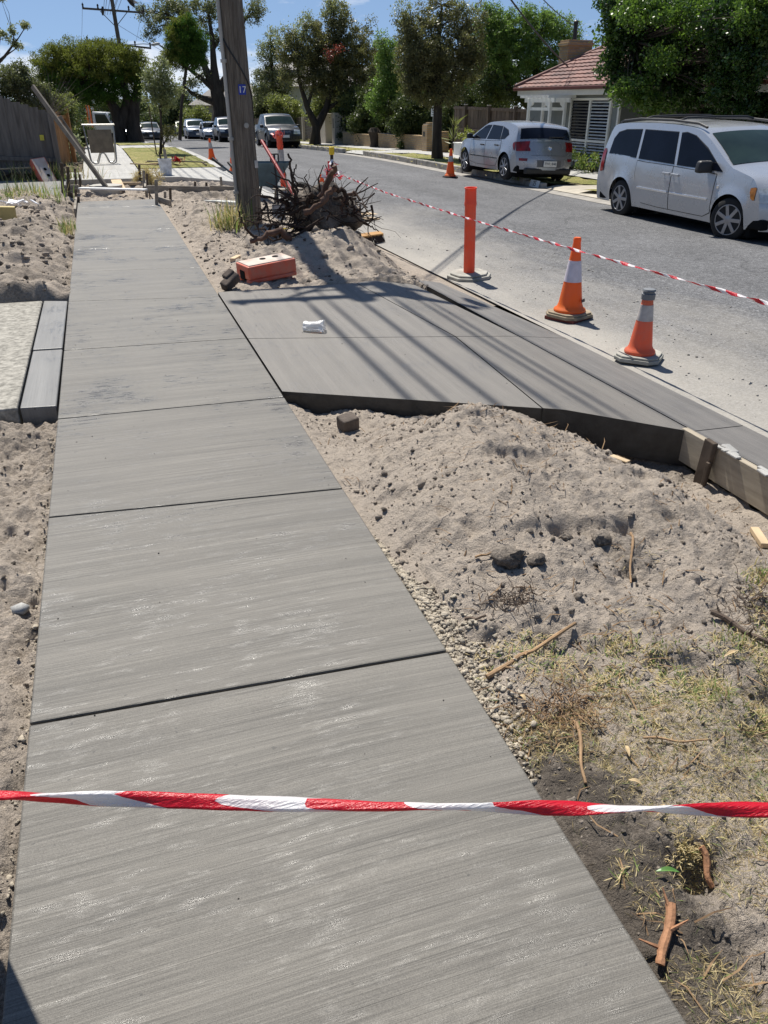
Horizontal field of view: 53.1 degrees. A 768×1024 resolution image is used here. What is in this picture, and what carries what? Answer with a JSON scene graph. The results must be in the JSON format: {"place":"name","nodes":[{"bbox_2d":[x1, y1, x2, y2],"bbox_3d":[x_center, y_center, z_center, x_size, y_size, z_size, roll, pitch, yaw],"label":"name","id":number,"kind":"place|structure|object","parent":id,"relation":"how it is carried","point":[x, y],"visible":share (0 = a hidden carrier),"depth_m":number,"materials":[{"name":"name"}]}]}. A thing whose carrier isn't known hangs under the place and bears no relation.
{"place":"outdoors","nodes":[
{"label":"outdoors","id":0,"kind":"place"},
{"bbox_2d":[0,301,42,423],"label":"old driveway","id":1,"kind":"structure","parent":0,"point":[19,323],"depth_m":5.77,"materials":[{"name":"concrete"}]},
{"bbox_2d":[0,421,57,1023],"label":"soil beside path","id":2,"kind":"structure","parent":0,"point":[16,589],"depth_m":3.03,"materials":[{"name":"soil"}]},
{"bbox_2d":[0,438,55,916],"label":"crushed rock","id":3,"kind":"object","parent":2,"relation":"on","point":[23,740],"visible":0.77,"depth_m":2.57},
{"bbox_2d":[0,172,58,179],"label":"garden soil","id":4,"kind":"structure","parent":0,"point":[6,173],"depth_m":16.91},
{"bbox_2d":[0,0,31,62],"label":"banksia tree","id":5,"kind":"object","parent":4,"relation":"on","point":[15,43],"visible":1,"depth_m":17.36,"materials":[{"name":"green plant"}]},
{"bbox_2d":[0,179,66,194],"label":"paved driveway","id":6,"kind":"structure","parent":0,"point":[50,183],"depth_m":16.09,"materials":[{"name":"grey concrete"}]},
{"bbox_2d":[29,157,56,181],"bbox_3d":[-7.417,-7.398,16.758,0.320,0.626,0.185,-29,2,-33],"label":"barrier block","id":7,"kind":"object","parent":6,"relation":"on","point":[43,165],"depth_m":16.68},
{"bbox_2d":[0,159,118,181],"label":"weed","id":8,"kind":"object","parent":6,"relation":"on","point":[32,172],"visible":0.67,"depth_m":16.90,"materials":[{"name":"green plant"}]},
{"bbox_2d":[0,188,77,303],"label":"sand","id":9,"kind":"structure","parent":0,"point":[31,290],"depth_m":9.02,"materials":[{"name":"sand"}]},
{"bbox_2d":[0,195,74,302],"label":"soil crumbs","id":10,"kind":"object","parent":9,"relation":"on","point":[43,256],"visible":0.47,"depth_m":9.32,"materials":[{"name":"soil"}]},
{"bbox_2d":[0,176,86,203],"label":"long grass","id":11,"kind":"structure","parent":9,"relation":"on","point":[10,195],"depth_m":13.23,"materials":[{"name":"plant"}]},
{"bbox_2d":[20,301,67,425],"bbox_3d":[-2.603,-1.236,6.015,0.210,0.192,3.026,-9,29,-16],"label":"driveway strip","id":12,"kind":"object","parent":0,"point":[40,400],"visible":0.69,"depth_m":5.40,"materials":[{"name":"concrete"}]},
{"bbox_2d":[63,146,85,171],"bbox_3d":[-17.636,-15.855,33.955,8.550,0.989,37.800,-9,29,-16],"label":"garden bed","id":13,"kind":"object","parent":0,"point":[76,164],"visible":0.01,"depth_m":21.36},
{"bbox_2d":[0,57,71,116],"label":"garden tree","id":14,"kind":"object","parent":13,"relation":"on","point":[16,81],"visible":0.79,"depth_m":20.57,"materials":[{"name":"green plant"}]},
{"bbox_2d":[9,97,98,146],"bbox_3d":[-13.652,-14.901,29.836,4.950,2.437,4.059,-9,29,-16],"label":"background tree","id":15,"kind":"object","parent":13,"relation":"on","point":[82,118],"visible":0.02,"depth_m":30.19,"materials":[{"name":"green plant"}]},
{"bbox_2d":[20,59,95,114],"bbox_3d":[-8.590,-10.759,20.384,2.062,2.202,1.489,-9,29,-16],"label":"bare twig shrub","id":16,"kind":"object","parent":13,"relation":"on","point":[52,104],"visible":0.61,"depth_m":20.20,"materials":[{"name":"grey plant"}]},
{"bbox_2d":[54,108,76,163],"bbox_3d":[-8.724,-10.033,20.599,0.163,1.360,2.368,-3,28,-5],"label":"timber screen","id":17,"kind":"object","parent":13,"relation":"on","point":[63,146],"visible":0.26,"depth_m":21.30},
{"bbox_2d":[82,144,142,185],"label":"footpath","id":18,"kind":"structure","parent":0,"point":[123,167],"depth_m":20.22,"materials":[{"name":"concrete"}]},
{"bbox_2d":[82,124,116,163],"bbox_3d":[-7.930,-10.312,21.549,0.860,1.003,0.582,-11,30,-19],"label":"sign frame","id":19,"kind":"object","parent":18,"relation":"on","point":[100,142],"visible":1,"depth_m":21.42,"materials":[{"name":"metal"}]},
{"bbox_2d":[72,180,227,201],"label":"excavated soil","id":20,"kind":"structure","parent":0,"point":[124,195],"depth_m":15.73,"materials":[{"name":"sand"}]},
{"bbox_2d":[0,166,65,180],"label":"plinth board","id":21,"kind":"object","parent":20,"relation":"on","point":[7,170],"visible":0.32,"depth_m":17.12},
{"bbox_2d":[0,96,60,168],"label":"paling fence","id":22,"kind":"object","parent":21,"relation":"on","point":[23,127],"visible":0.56,"depth_m":16.90,"materials":[{"name":"wood"}]},
{"bbox_2d":[31,85,107,186],"bbox_3d":[-6.304,-7.671,15.740,1.593,1.891,0.383,12,30,22],"label":"timber prop","id":23,"kind":"object","parent":20,"relation":"on","point":[73,140],"visible":0.94,"depth_m":15.60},
{"bbox_2d":[70,145,232,185],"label":"driveway","id":24,"kind":"structure","parent":0,"point":[210,174],"depth_m":18.27,"materials":[{"name":"concrete"}]},
{"bbox_2d":[123,147,215,167],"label":"lawn","id":25,"kind":"structure","parent":0,"point":[140,155],"depth_m":24.65,"materials":[{"name":"plant"}]},
{"bbox_2d":[136,51,186,153],"bbox_3d":[-7.261,-13.357,25.401,1.614,3.234,1.106,-9,29,-16],"label":"young tree","id":26,"kind":"object","parent":25,"relation":"on","point":[160,90],"visible":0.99,"depth_m":25.02,"materials":[{"name":"green plant"}]},
{"bbox_2d":[0,0,604,108],"label":"sky","id":27,"kind":"structure","parent":0,"point":[48,19],"materials":[{"name":"blue"}]},
{"bbox_2d":[150,190,499,305],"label":"soil between path and road","id":28,"kind":"structure","parent":0,"point":[337,257],"depth_m":9.19,"materials":[{"name":"sand"}]},
{"bbox_2d":[147,185,209,193],"bbox_3d":[-4.093,-6.418,15.327,1.276,0.160,0.040,3,28,5],"label":"form board","id":29,"kind":"object","parent":28,"relation":"on","point":[184,189],"visible":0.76,"depth_m":15.29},
{"bbox_2d":[195,195,255,232],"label":"long grass","id":30,"kind":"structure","parent":28,"relation":"on","point":[228,216],"depth_m":10.90,"materials":[{"name":"plant"}]},
{"bbox_2d":[220,268,239,291],"bbox_3d":[-1.563,-2.330,7.734,0.130,0.115,0.200,32,68,17],"label":"broken block","id":31,"kind":"object","parent":28,"relation":"on","point":[230,280],"depth_m":7.70,"materials":[{"name":"concrete"}]},
{"bbox_2d":[216,0,262,226],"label":"power pole","id":32,"kind":"object","parent":28,"relation":"on","point":[237,87],"visible":0.91,"depth_m":10.65,"materials":[{"name":"grey wood"}]},
{"bbox_2d":[211,157,307,194],"bbox_3d":[-2.295,-6.256,14.543,1.762,0.842,0.774,3,28,5],"label":"wheelbarrow","id":33,"kind":"object","parent":28,"relation":"on","point":[265,170],"visible":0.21,"depth_m":14.27,"materials":[{"name":"blue metal"}]},
{"bbox_2d":[236,253,296,283],"bbox_3d":[-1.249,-2.588,8.158,0.566,0.195,0.300,-22,37,-28],"label":"barrier block","id":34,"kind":"object","parent":28,"relation":"on","point":[269,267],"depth_m":8.05,"materials":[{"name":"plastic"}]},
{"bbox_2d":[163,197,427,288],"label":"soil crumbs","id":35,"kind":"object","parent":28,"relation":"on","point":[350,245],"visible":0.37,"depth_m":9.40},
{"bbox_2d":[238,143,400,243],"bbox_3d":[-0.923,-4.075,9.894,2.206,1.279,1.874,-9,29,-16],"label":"tree root ball","id":36,"kind":"object","parent":28,"relation":"on","point":[327,203],"visible":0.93,"depth_m":9.64,"materials":[{"name":"wood"}]},
{"bbox_2d":[321,147,343,182],"bbox_3d":[-0.888,-5.495,13.169,0.312,1.370,0.330,14,31,25],"label":"star picket","id":37,"kind":"object","parent":28,"relation":"on","point":[331,154],"visible":0.45,"depth_m":12.99,"materials":[{"name":"metal"}]},
{"bbox_2d":[335,173,767,304],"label":"barrier tape","id":38,"kind":"object","parent":37,"relation":"attached to","point":[731,293],"visible":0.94,"depth_m":6.56,"materials":[{"name":"plastic"}]},
{"bbox_2d":[2,199,685,1023],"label":"footpath","id":39,"kind":"structure","parent":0,"point":[248,631],"depth_m":2.27,"materials":[{"name":"concrete"}]},
{"bbox_2d":[0,790,767,817],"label":"barrier tape","id":40,"kind":"object","parent":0,"point":[202,801],"visible":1,"depth_m":1.05,"materials":[{"name":"plastic"}]},
{"bbox_2d":[70,143,759,510],"bbox_3d":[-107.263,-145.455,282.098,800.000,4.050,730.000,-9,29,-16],"label":"ground","id":41,"kind":"structure","parent":0,"point":[496,307],"depth_m":22.01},
{"bbox_2d":[25,34,151,145],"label":"cypress tree","id":42,"kind":"object","parent":41,"relation":"on","point":[116,70],"visible":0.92,"depth_m":52.13,"materials":[{"name":"green plant"}]},
{"bbox_2d":[66,99,112,137],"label":"tray truck","id":43,"kind":"object","parent":41,"relation":"on","point":[102,117],"visible":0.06,"depth_m":60.29,"materials":[{"name":"white paint"}]},
{"bbox_2d":[81,0,159,89],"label":"power pole","id":44,"kind":"object","parent":41,"relation":"on","point":[115,24],"visible":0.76,"depth_m":59.45,"materials":[{"name":"brown wood"}]},
{"bbox_2d":[153,84,191,134],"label":"background tree","id":45,"kind":"object","parent":41,"relation":"on","point":[173,114],"visible":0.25,"depth_m":101.35,"materials":[{"name":"green plant"}]},
{"bbox_2d":[158,11,211,140],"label":"cypress tree","id":46,"kind":"object","parent":41,"relation":"on","point":[187,44],"visible":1,"depth_m":43.38,"materials":[{"name":"green plant"}]},
{"bbox_2d":[173,103,212,136],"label":"hedge","id":47,"kind":"object","parent":41,"relation":"on","point":[195,114],"visible":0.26,"depth_m":86.94,"materials":[{"name":"green plant"}]},
{"bbox_2d":[130,0,270,120],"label":"gum tree","id":48,"kind":"object","parent":41,"relation":"on","point":[213,82],"visible":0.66,"depth_m":65.70,"materials":[{"name":"green plant"}]},
{"bbox_2d":[268,0,380,144],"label":"banksia tree","id":49,"kind":"object","parent":41,"relation":"on","point":[340,59],"visible":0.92,"depth_m":46.68,"materials":[{"name":"green plant"}]},
{"bbox_2d":[389,0,490,158],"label":"banksia tree","id":50,"kind":"object","parent":41,"relation":"on","point":[429,61],"visible":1,"depth_m":27.84,"materials":[{"name":"green plant"}]},
{"bbox_2d":[419,280,767,493],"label":"gutter","id":51,"kind":"object","parent":41,"relation":"on","point":[749,445],"visible":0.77,"depth_m":5.85,"materials":[{"name":"concrete"}]},
{"bbox_2d":[587,0,767,122],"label":"tree","id":52,"kind":"object","parent":41,"relation":"on","point":[676,51],"visible":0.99,"depth_m":17.41,"materials":[{"name":"green plant"}]},
{"bbox_2d":[300,141,597,178],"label":"side path","id":53,"kind":"structure","parent":0,"point":[580,173],"depth_m":35.14,"materials":[{"name":"concrete"}]},
{"bbox_2d":[575,151,600,172],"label":"shrub","id":54,"kind":"object","parent":53,"relation":"on","point":[592,165],"visible":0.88,"depth_m":23.42,"materials":[{"name":"green plant"}]},
{"bbox_2d":[300,139,598,171],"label":"house garden","id":55,"kind":"object","parent":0,"point":[453,152],"visible":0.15,"depth_m":33.66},
{"bbox_2d":[249,25,297,108],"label":"street tree","id":56,"kind":"object","parent":55,"relation":"on","point":[263,88],"visible":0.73,"depth_m":63.06,"materials":[{"name":"green plant"}]},
{"bbox_2d":[263,89,306,127],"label":"hedge","id":57,"kind":"object","parent":55,"relation":"on","point":[282,105],"visible":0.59,"depth_m":58.91,"materials":[{"name":"green plant"}]},
{"bbox_2d":[329,82,361,140],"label":"hedge","id":58,"kind":"object","parent":55,"relation":"on","point":[346,108],"visible":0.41,"depth_m":47.58,"materials":[{"name":"green plant"}]},
{"bbox_2d":[342,132,369,146],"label":"brick wall","id":59,"kind":"structure","parent":55,"relation":"on","point":[350,139],"depth_m":45.20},
{"bbox_2d":[342,77,387,140],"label":"hedge","id":60,"kind":"object","parent":55,"relation":"on","point":[366,122],"visible":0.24,"depth_m":44.37,"materials":[{"name":"green plant"}]},
{"bbox_2d":[363,27,406,150],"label":"leafy tree","id":61,"kind":"object","parent":55,"relation":"on","point":[378,104],"visible":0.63,"depth_m":40.30,"materials":[{"name":"green plant"}]},
{"bbox_2d":[382,88,450,153],"bbox_3d":[1.793,-19.287,38.046,3.814,3.184,2.810,-9,29,-16],"label":"hedge","id":62,"kind":"object","parent":55,"relation":"on","point":[410,117],"visible":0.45,"depth_m":37.51,"materials":[{"name":"green plant"}]},
{"bbox_2d":[442,101,460,148],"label":"hedge","id":63,"kind":"object","parent":55,"relation":"on","point":[447,113],"visible":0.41,"depth_m":36.33,"materials":[{"name":"green plant"}]},
{"bbox_2d":[450,77,511,107],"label":"hedge","id":64,"kind":"object","parent":55,"relation":"on","point":[471,101],"visible":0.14,"depth_m":39.84,"materials":[{"name":"green plant"}]},
{"bbox_2d":[453,104,526,151],"bbox_3d":[4.117,-15.380,31.027,0.177,1.904,6.851,-9,29,-16],"label":"paling fence","id":65,"kind":"object","parent":55,"relation":"on","point":[475,119],"visible":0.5,"depth_m":31.39,"materials":[{"name":"wood"}]},
{"bbox_2d":[465,0,590,108],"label":"leafy tree","id":66,"kind":"object","parent":55,"relation":"on","point":[525,47],"visible":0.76,"depth_m":34.94,"materials":[{"name":"green plant"}]},
{"bbox_2d":[513,20,767,171],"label":"weatherboard house","id":67,"kind":"structure","parent":55,"relation":"on","point":[594,117],"depth_m":25.06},
{"bbox_2d":[520,95,575,126],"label":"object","id":68,"kind":"object","parent":67,"relation":"attached to","point":[548,100],"visible":0.6,"depth_m":25.03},
{"bbox_2d":[568,98,612,162],"bbox_3d":[6.517,-12.196,24.601,0.073,1.850,2.360,-9,29,-16],"label":"window","id":69,"kind":"structure","parent":67,"relation":"in","point":[589,121],"depth_m":24.45,"materials":[{"name":"white glass"}]},
{"bbox_2d":[303,144,596,190],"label":"lawn","id":70,"kind":"structure","parent":0,"point":[577,180],"depth_m":23.99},
{"bbox_2d":[459,118,571,179],"bbox_3d":[3.616,-10.236,21.522,2.103,1.542,4.466,-7,29,-17],"label":"hatchback","id":71,"kind":"object","parent":70,"relation":"on","point":[508,150],"visible":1,"depth_m":20.04,"materials":[{"name":"silver metal"}]},
{"bbox_2d":[218,281,686,466],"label":"driveway","id":72,"kind":"structure","parent":0,"point":[452,358],"depth_m":5.62,"materials":[{"name":"concrete"}]},
{"bbox_2d":[144,135,767,436],"bbox_3d":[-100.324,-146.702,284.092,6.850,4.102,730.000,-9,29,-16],"label":"road","id":73,"kind":"structure","parent":0,"point":[649,241],"depth_m":10.44,"materials":[{"name":"asphalt"}]},
{"bbox_2d":[183,119,202,138],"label":"station wagon","id":74,"kind":"object","parent":73,"relation":"on","point":[191,128],"visible":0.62,"depth_m":71.02,"materials":[{"name":"white paint"}]},
{"bbox_2d":[212,117,228,141],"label":"dual cab ute","id":75,"kind":"object","parent":73,"relation":"on","point":[220,130],"visible":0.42,"depth_m":58.03,"materials":[{"name":"blue paint"}]},
{"bbox_2d":[255,113,300,147],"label":"dual cab ute","id":76,"kind":"object","parent":73,"relation":"on","point":[267,125],"visible":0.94,"depth_m":42.96,"materials":[{"name":"grey paint"}]},
{"bbox_2d":[182,135,546,188],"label":"kerb","id":77,"kind":"structure","parent":73,"relation":"on","point":[493,175],"depth_m":26.40,"materials":[{"name":"concrete"}]},
{"bbox_2d":[447,186,490,281],"bbox_3d":[1.050,-3.400,9.406,0.500,1.060,0.500,-18,34,-25],"label":"bollard","id":78,"kind":"object","parent":73,"relation":"on","point":[469,272],"visible":1,"depth_m":9.44,"materials":[{"name":"plastic"}]},
{"bbox_2d":[337,153,710,224],"bbox_3d":[8.789,-1.381,6.815,0.520,0.105,67.000,-9,29,-16],"label":"gutter","id":79,"kind":"object","parent":73,"relation":"on","point":[596,200],"visible":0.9,"depth_m":19.86,"materials":[{"name":"concrete"}]},
{"bbox_2d":[544,237,592,323],"bbox_3d":[1.883,-2.324,7.663,0.400,0.787,0.400,-21,34,-34],"label":"traffic cone","id":80,"kind":"object","parent":73,"relation":"on","point":[568,308],"visible":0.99,"depth_m":7.65,"materials":[{"name":"plastic"}]},
{"bbox_2d":[614,288,663,365],"bbox_3d":[2.177,-1.573,6.441,0.370,0.586,0.370,14,31,25],"label":"traffic cone","id":81,"kind":"object","parent":73,"relation":"on","point":[639,349],"visible":1,"depth_m":6.42,"materials":[{"name":"plastic"}]},
{"bbox_2d":[597,114,767,238],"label":"people mover","id":82,"kind":"object","parent":73,"relation":"on","point":[707,168],"visible":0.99,"depth_m":12.97,"materials":[{"name":"silver metal"}]},
{"bbox_2d":[609,129,642,157],"bbox_3d":[4.574,-6.977,14.519,0.102,0.479,0.983,-7,29,-13],"label":"rear quarter window","id":83,"kind":"structure","parent":82,"relation":"in","point":[626,142],"depth_m":14.47,"materials":[{"name":"black glass"}]},
{"bbox_2d":[634,160,673,209],"bbox_3d":[4.809,-5.906,13.867,0.067,0.728,1.114,-9,30,-15],"label":"sliding door","id":84,"kind":"structure","parent":82,"relation":"in","point":[653,179],"depth_m":13.80,"materials":[{"name":"silver metal"}]},
{"bbox_2d":[638,129,678,163],"bbox_3d":[4.874,-6.473,13.613,0.115,0.506,1.144,-9,30,-15],"label":"side window","id":85,"kind":"structure","parent":82,"relation":"in","point":[657,145],"depth_m":13.60,"materials":[{"name":"black glass"}]},
{"bbox_2d":[668,166,716,216],"bbox_3d":[5.145,-5.388,12.929,0.070,0.708,1.144,-9,30,-15],"label":"front door","id":86,"kind":"structure","parent":82,"relation":"in","point":[690,192],"depth_m":12.91,"materials":[{"name":"silver metal"}]},
{"bbox_2d":[677,132,721,171],"bbox_3d":[5.220,-5.930,12.635,0.117,0.530,1.324,-9,30,-15],"label":"side window","id":87,"kind":"structure","parent":82,"relation":"in","point":[692,149],"depth_m":12.82,"materials":[{"name":"black glass"}]},
{"bbox_2d":[287,402,767,1023],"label":"soil verge","id":88,"kind":"structure","parent":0,"point":[599,846],"depth_m":2.90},
{"bbox_2d":[336,412,358,432],"bbox_3d":[-0.221,-0.546,4.699,0.110,0.085,0.100,-22,43,-25],"label":"soil block","id":89,"kind":"object","parent":88,"relation":"on","point":[348,422],"depth_m":4.67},
{"bbox_2d":[373,535,547,784],"bbox_3d":[0.311,0.401,2.841,0.308,0.103,1.477,-9,29,-16],"label":"crushed rock","id":90,"kind":"object","parent":88,"relation":"on","point":[432,614],"visible":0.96,"depth_m":2.70,"materials":[{"name":"gravel"}]},
{"bbox_2d":[468,573,543,618],"bbox_3d":[0.448,0.295,2.858,0.277,0.112,0.239,17,32,28],"label":"root tangle","id":91,"kind":"object","parent":88,"relation":"on","point":[513,598],"visible":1,"depth_m":2.85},
{"bbox_2d":[490,545,525,569],"bbox_3d":[0.484,0.174,3.028,0.124,0.084,0.116,13,31,23],"label":"clod","id":92,"kind":"object","parent":88,"relation":"on","point":[508,557],"visible":1,"depth_m":3.00,"materials":[{"name":"soil"}]},
{"bbox_2d":[485,622,576,678],"bbox_3d":[0.528,0.483,2.667,0.436,0.050,0.048,-19,33,-31],"label":"stick","id":93,"kind":"object","parent":88,"relation":"on","point":[492,673],"visible":1,"depth_m":2.65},
{"bbox_2d":[320,401,767,1012],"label":"rootlets","id":94,"kind":"object","parent":88,"relation":"on","point":[632,701],"visible":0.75,"depth_m":2.60,"materials":[{"name":"plant"}]},
{"bbox_2d":[483,664,633,761],"bbox_3d":[0.571,0.619,2.427,0.523,0.104,0.377,-9,29,-16],"label":"root tangle","id":95,"kind":"object","parent":88,"relation":"on","point":[561,698],"visible":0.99,"depth_m":2.44,"materials":[{"name":"plant"}]},
{"bbox_2d":[453,549,767,885],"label":"dry straw","id":96,"kind":"object","parent":88,"relation":"on","point":[610,675],"visible":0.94,"depth_m":2.61,"materials":[{"name":"beige plant"}]},
{"bbox_2d":[574,658,647,701],"bbox_3d":[0.762,0.565,2.576,0.286,0.072,0.160,-6,29,-11],"label":"grass tuft","id":97,"kind":"object","parent":88,"relation":"on","point":[605,670],"visible":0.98,"depth_m":2.58,"materials":[{"name":"plant"}]},
{"bbox_2d":[574,624,660,671],"bbox_3d":[0.829,0.467,2.747,0.309,0.071,0.226,-24,36,-38],"label":"grass tuft","id":98,"kind":"object","parent":88,"relation":"on","point":[617,647],"visible":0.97,"depth_m":2.74,"materials":[{"name":"plant"}]},
{"bbox_2d":[491,626,767,1023],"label":"straw mat","id":99,"kind":"object","parent":88,"relation":"on","point":[709,843],"visible":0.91,"depth_m":2.22,"materials":[{"name":"beige plant"}]},
{"bbox_2d":[639,887,688,965],"bbox_3d":[0.657,0.976,1.800,0.080,0.069,0.155,20,34,32],"label":"stick","id":100,"kind":"object","parent":88,"relation":"on","point":[663,944],"visible":1,"depth_m":1.79,"materials":[{"name":"wood"}]},
{"bbox_2d":[620,633,709,675],"bbox_3d":[0.968,0.490,2.710,0.310,0.095,0.228,13,31,23],"label":"grass tuft","id":101,"kind":"object","parent":88,"relation":"on","point":[643,650],"visible":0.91,"depth_m":2.70,"materials":[{"name":"plant"}]},
{"bbox_2d":[665,822,726,892],"bbox_3d":[0.816,0.917,2.036,0.144,0.139,0.183,14,31,25],"label":"straw tuft","id":102,"kind":"object","parent":88,"relation":"on","point":[688,862],"visible":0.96,"depth_m":2.02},
{"bbox_2d":[693,438,717,486],"bbox_3d":[1.922,-0.226,4.640,0.052,0.444,0.112,-9,29,-16],"label":"timber stake","id":103,"kind":"object","parent":88,"relation":"on","point":[706,460],"visible":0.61,"depth_m":4.58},
{"bbox_2d":[667,673,752,711],"bbox_3d":[1.075,0.590,2.555,0.349,0.095,0.182,-9,29,-16],"label":"grass tuft","id":104,"kind":"object","parent":88,"relation":"on","point":[711,695],"visible":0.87,"depth_m":2.54,"materials":[{"name":"plant"}]},
{"bbox_2d":[679,427,767,514],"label":"form board","id":105,"kind":"object","parent":88,"relation":"on","point":[744,480],"visible":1,"depth_m":4.46,"materials":[{"name":"brown wood"}]},
{"bbox_2d":[702,616,764,654],"bbox_3d":[1.294,0.446,2.755,0.296,0.093,0.212,-9,29,-16],"label":"grass tuft","id":106,"kind":"object","parent":88,"relation":"on","point":[739,636],"visible":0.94,"depth_m":2.74,"materials":[{"name":"plant"}]},
{"bbox_2d":[705,564,767,636],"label":"root tangle","id":107,"kind":"object","parent":88,"relation":"on","point":[748,599],"visible":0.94,"depth_m":2.93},
{"bbox_2d":[710,603,767,644],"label":"stick","id":108,"kind":"object","parent":88,"relation":"on","point":[727,619],"visible":1,"depth_m":2.81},
{"bbox_2d":[712,693,767,747],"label":"grass tuft","id":109,"kind":"object","parent":88,"relation":"on","point":[763,718],"visible":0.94,"depth_m":2.42,"materials":[{"name":"plant"}]},
{"bbox_2d":[545,185,609,199],"bbox_3d":[6.766,-6.476,16.243,2.450,0.060,9.600,-9,29,-16],"label":"house crossover","id":110,"kind":"object","parent":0,"point":[576,189],"visible":0.22,"depth_m":19.22,"materials":[{"name":"concrete"}]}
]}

